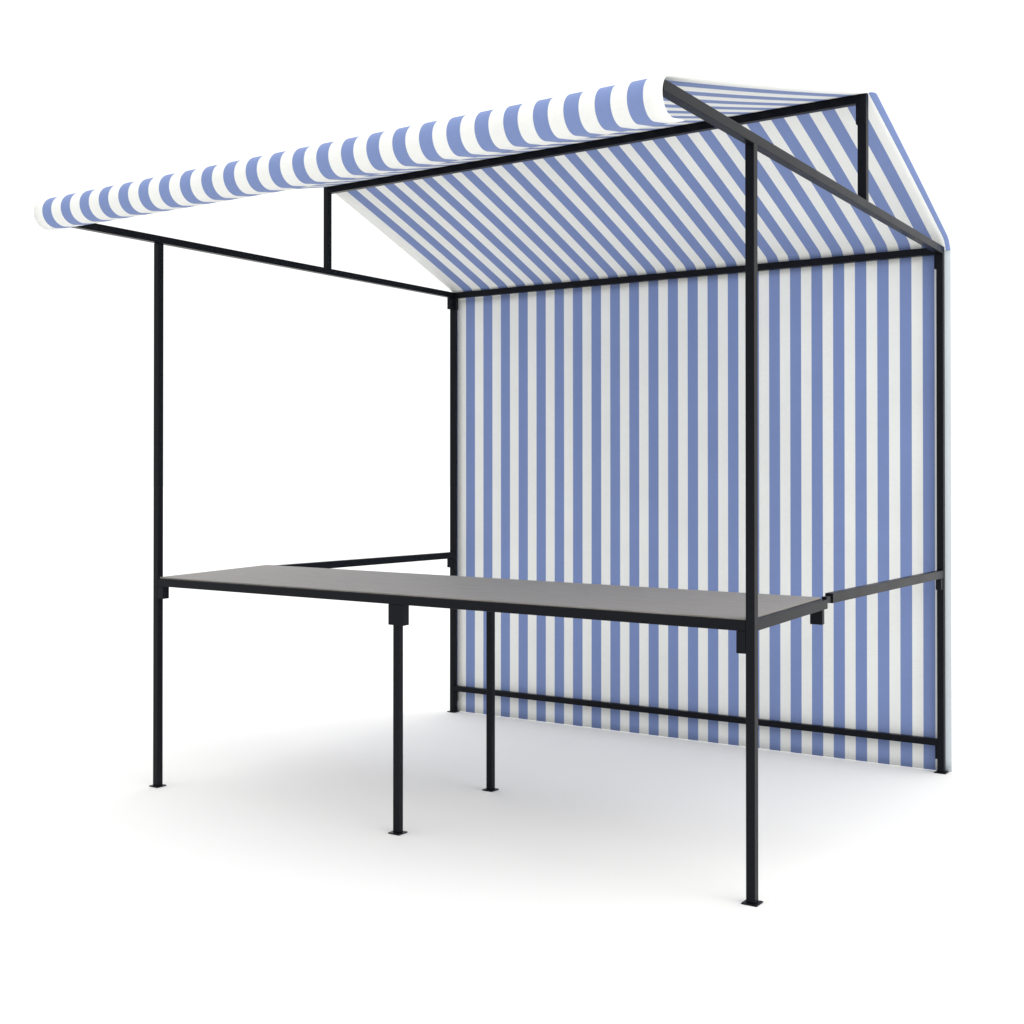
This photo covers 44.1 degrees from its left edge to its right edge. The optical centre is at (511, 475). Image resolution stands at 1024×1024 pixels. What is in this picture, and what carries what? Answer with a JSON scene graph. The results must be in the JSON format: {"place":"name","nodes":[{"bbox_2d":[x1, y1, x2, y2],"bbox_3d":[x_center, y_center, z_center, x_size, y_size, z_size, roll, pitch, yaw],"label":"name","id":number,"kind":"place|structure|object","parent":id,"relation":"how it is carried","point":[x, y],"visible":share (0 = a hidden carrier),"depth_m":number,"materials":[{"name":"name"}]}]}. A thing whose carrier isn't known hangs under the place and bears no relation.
{"place":"outdoors","nodes":[
{"label":"outdoors","id":0,"kind":"place"},
{"bbox_2d":[0,487,1023,1023],"bbox_3d":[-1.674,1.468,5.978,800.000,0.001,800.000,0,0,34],"label":"ground","id":1,"kind":"structure","parent":0,"point":[252,861],"depth_m":5.29,"materials":[{"name":"white"}]},
{"bbox_2d":[34,74,951,906],"bbox_3d":[0.040,-0.068,5.833,3.078,3.068,3.099,0,0,34],"label":"market stall","id":2,"kind":"object","parent":1,"relation":"on","point":[700,408],"visible":1,"depth_m":6.63,"materials":[{"name":"multicoloured"}]},
{"bbox_2d":[0,0,1023,487],"label":"sky","id":3,"kind":"structure","parent":0,"point":[274,376],"materials":[{"name":"white"}]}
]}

